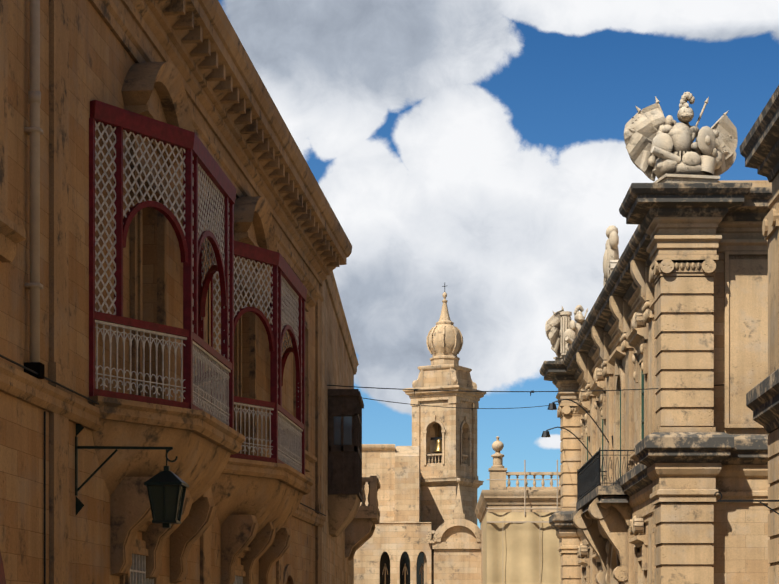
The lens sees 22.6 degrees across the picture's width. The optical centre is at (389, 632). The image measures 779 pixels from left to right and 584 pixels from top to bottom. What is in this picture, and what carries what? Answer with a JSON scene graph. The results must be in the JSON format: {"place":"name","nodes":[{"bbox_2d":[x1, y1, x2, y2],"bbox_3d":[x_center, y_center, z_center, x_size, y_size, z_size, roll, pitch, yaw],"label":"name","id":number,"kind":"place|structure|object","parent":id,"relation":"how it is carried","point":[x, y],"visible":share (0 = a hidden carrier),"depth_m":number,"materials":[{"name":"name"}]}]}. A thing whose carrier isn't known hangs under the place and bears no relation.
{"place":"outdoors","nodes":[
{"label":"outdoors","id":0,"kind":"place"},
{"bbox_2d":[75,424,188,527],"bbox_3d":[-2.932,-1.804,22.051,1.278,1.240,0.458,0,0,1],"label":"wall lantern","id":1,"kind":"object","parent":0,"point":[166,476],"depth_m":21.92,"materials":[{"name":"black metal"}]},
{"bbox_2d":[321,280,353,583],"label":"house walls","id":2,"kind":"structure","parent":0,"point":[337,566],"depth_m":47.73,"materials":[{"name":"beige stone"}]},
{"bbox_2d":[328,389,363,501],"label":"timber balcony","id":3,"kind":"structure","parent":2,"relation":"attached to","point":[348,456],"depth_m":46.93,"materials":[{"name":"brown wood"}]},
{"bbox_2d":[328,396,361,495],"bbox_3d":[-1.094,-4.554,48.220,0.730,2.300,2.630,0,0,1],"label":"balcony frame","id":4,"kind":"object","parent":3,"relation":"attached to","point":[357,414],"visible":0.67,"depth_m":46.91,"materials":[{"name":"brown wood"}]},
{"bbox_2d":[334,417,351,444],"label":"window","id":5,"kind":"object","parent":4,"relation":"in","point":[347,430],"visible":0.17,"depth_m":46.93,"materials":[{"name":"grey glass"}]},
{"bbox_2d":[325,270,380,560],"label":"house stone trim","id":6,"kind":"structure","parent":2,"relation":"attached to","point":[352,518],"depth_m":55.91,"materials":[{"name":"beige stone"}]},
{"bbox_2d":[380,521,423,583],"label":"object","id":7,"kind":"object","parent":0,"point":[405,567],"visible":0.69,"depth_m":97.80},
{"bbox_2d":[433,439,441,452],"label":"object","id":8,"kind":"structure","parent":0,"point":[438,447],"depth_m":118.78,"materials":[{"name":"gold metal"}]},
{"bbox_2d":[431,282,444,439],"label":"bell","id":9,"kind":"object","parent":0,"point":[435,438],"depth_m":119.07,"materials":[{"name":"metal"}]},
{"bbox_2d":[412,369,476,537],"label":"bell tower walls","id":10,"kind":"structure","parent":0,"point":[437,506],"depth_m":118.62,"materials":[{"name":"beige stone"}]},
{"bbox_2d":[218,0,778,527],"label":"sky","id":11,"kind":"structure","parent":0,"point":[477,148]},
{"bbox_2d":[480,505,559,583],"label":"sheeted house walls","id":12,"kind":"structure","parent":0,"point":[519,510],"depth_m":84.60,"materials":[{"name":"beige stone"}]},
{"bbox_2d":[475,436,560,522],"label":"balustrade","id":13,"kind":"object","parent":12,"relation":"on","point":[499,492],"visible":0.42,"depth_m":84.50,"materials":[{"name":"beige stone"}]},
{"bbox_2d":[483,512,560,583],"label":"tarpaulin","id":14,"kind":"object","parent":12,"relation":"attached to","point":[521,553],"visible":0.27,"depth_m":84.26,"materials":[{"name":"beige fabric"}]},
{"bbox_2d":[487,460,559,522],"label":"scaffolding poles","id":15,"kind":"object","parent":12,"relation":"attached to","point":[525,479],"visible":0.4,"depth_m":84.11,"materials":[{"name":"grey metal"}]},
{"bbox_2d":[643,374,643,437],"bbox_3d":[7.495,-4.004,61.579,0.520,8.300,24.189,0,0,1],"label":"palace glass","id":16,"kind":"object","parent":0,"point":[643,405],"depth_m":56.09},
{"bbox_2d":[762,173,778,583],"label":"building","id":17,"kind":"structure","parent":0,"point":[770,228],"depth_m":38.98,"materials":[{"name":"beige stone"}]},
{"label":"ground","id":18,"kind":"structure","parent":0,"visible":0},
{"bbox_2d":[0,0,314,583],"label":"palazzo walls","id":19,"kind":"structure","parent":18,"relation":"on","point":[101,62],"depth_m":22.45,"materials":[{"name":"beige stone"}]},
{"bbox_2d":[24,0,42,361],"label":"rain pipe","id":20,"kind":"object","parent":19,"relation":"attached to","point":[34,132],"visible":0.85,"depth_m":20.04,"materials":[{"name":"beige metal"}]},
{"bbox_2d":[0,100,306,583],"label":"balcony frame","id":21,"kind":"object","parent":19,"relation":"attached to","point":[188,141],"visible":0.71,"depth_m":24.62,"materials":[{"name":"paint"}]},
{"bbox_2d":[95,121,302,583],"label":"balcony lattice","id":22,"kind":"object","parent":21,"relation":"attached to","point":[138,571],"visible":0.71,"depth_m":25.04,"materials":[{"name":"paint"}]},
{"bbox_2d":[0,0,325,583],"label":"facade","id":23,"kind":"structure","parent":19,"relation":"attached to","point":[255,505],"depth_m":25.03,"materials":[{"name":"beige stone"}]},
{"bbox_2d":[24,362,44,378],"bbox_3d":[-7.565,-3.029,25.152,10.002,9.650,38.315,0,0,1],"label":"floodlight","id":24,"kind":"object","parent":23,"relation":"on","point":[38,368],"visible":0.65,"depth_m":20.00,"materials":[{"name":"black metal"}]},
{"bbox_2d":[0,183,325,583],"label":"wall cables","id":25,"kind":"object","parent":19,"relation":"attached to","point":[46,378],"depth_m":20.73,"materials":[{"name":"black rubber"}]},
{"bbox_2d":[121,0,351,285],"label":"roof cornice","id":26,"kind":"structure","parent":19,"relation":"attached to","point":[197,44],"depth_m":31.41,"materials":[{"name":"beige stone"}]},
{"bbox_2d":[354,526,431,583],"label":"building facade","id":27,"kind":"structure","parent":18,"relation":"on","point":[394,542],"depth_m":97.22,"materials":[{"name":"beige stone"}]},
{"bbox_2d":[380,552,423,583],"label":"arched windows","id":28,"kind":"structure","parent":27,"relation":"in","point":[385,559],"depth_m":98.01,"materials":[{"name":"black glass"}]},
{"bbox_2d":[360,448,480,583],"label":"church walls","id":29,"kind":"structure","parent":18,"relation":"on","point":[398,492],"depth_m":108.90,"materials":[{"name":"beige stone"}]},
{"bbox_2d":[362,444,480,583],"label":"church stone trim","id":30,"kind":"structure","parent":29,"relation":"attached to","point":[458,518],"depth_m":96.85,"materials":[{"name":"beige stone"}]},
{"bbox_2d":[403,292,485,487],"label":"bell tower","id":31,"kind":"structure","parent":18,"relation":"on","point":[444,341],"depth_m":118.79,"materials":[{"name":"beige stone"}]},
{"bbox_2d":[581,180,771,583],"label":"palace walls","id":32,"kind":"structure","parent":18,"relation":"on","point":[741,539],"depth_m":46.75,"materials":[{"name":"beige stone"}]},
{"bbox_2d":[327,384,723,408],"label":"overhead cables","id":33,"kind":"object","parent":32,"relation":"attached to","point":[486,391],"visible":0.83,"depth_m":46.74,"materials":[{"name":"black plastic"}]},
{"bbox_2d":[545,305,587,360],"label":"trophy of arms","id":34,"kind":"object","parent":32,"relation":"on","point":[562,328],"visible":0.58,"depth_m":76.23,"materials":[{"name":"stone"}]},
{"bbox_2d":[541,399,634,501],"bbox_3d":[6.253,-6.013,62.406,2.283,3.318,9.223,0,0,1],"label":"palace ironwork","id":35,"kind":"object","parent":32,"relation":"attached to","point":[588,474],"visible":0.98,"depth_m":61.23,"materials":[{"name":"black metal"}]},
{"bbox_2d":[603,225,618,284],"bbox_3d":[7.076,-11.664,61.359,0.695,2.320,2.268,0,0,1],"label":"statue","id":36,"kind":"object","parent":32,"relation":"on","point":[611,257],"visible":0.52,"depth_m":60.89,"materials":[{"name":"stone"}]},
{"bbox_2d":[587,370,643,480],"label":"green palace sashes","id":37,"kind":"object","parent":32,"relation":"attached to","point":[642,418],"visible":0.08,"depth_m":56.24,"materials":[{"name":"green paint"}]},
{"bbox_2d":[578,312,653,558],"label":"carved ornaments","id":38,"kind":"object","parent":32,"relation":"attached to","point":[636,525],"visible":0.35,"depth_m":56.11,"materials":[{"name":"stone"}]},
{"bbox_2d":[584,301,652,525],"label":"carved ornaments","id":39,"kind":"object","parent":32,"relation":"attached to","point":[624,510],"visible":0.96,"depth_m":58.10,"materials":[{"name":"stone"}]},
{"bbox_2d":[557,259,715,583],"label":"palace carving","id":40,"kind":"object","parent":32,"relation":"attached to","point":[610,521],"visible":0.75,"depth_m":58.35,"materials":[{"name":"stone"}]},
{"bbox_2d":[539,183,771,530],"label":"cornice","id":41,"kind":"structure","parent":32,"relation":"attached to","point":[643,205],"depth_m":46.39,"materials":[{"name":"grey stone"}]},
{"bbox_2d":[556,217,769,583],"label":"facade","id":42,"kind":"structure","parent":32,"relation":"attached to","point":[681,499],"depth_m":46.66,"materials":[{"name":"beige stone"}]},
{"bbox_2d":[624,92,737,182],"bbox_3d":[7.107,-11.763,46.889,2.887,2.517,1.350,0,0,-11],"label":"trophy of arms","id":43,"kind":"object","parent":32,"relation":"on","point":[660,147],"visible":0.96,"depth_m":46.70,"materials":[{"name":"stone"}]},
{"bbox_3d":[14.403,-3.804,21.881,14.000,11.300,35.000,0,0,1],"label":"house","id":44,"kind":"object","parent":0,"visible":0},
{"bbox_2d":[714,491,778,514],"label":"lamp bracket","id":45,"kind":"object","parent":44,"relation":"attached to","point":[759,501],"visible":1,"depth_m":37.04,"materials":[{"name":"black metal"}]},
{"bbox_2d":[739,85,778,432],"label":"house ledges","id":46,"kind":"object","parent":44,"relation":"on","point":[759,148],"visible":0.9,"depth_m":38.33,"materials":[{"name":"stone"}]}
]}

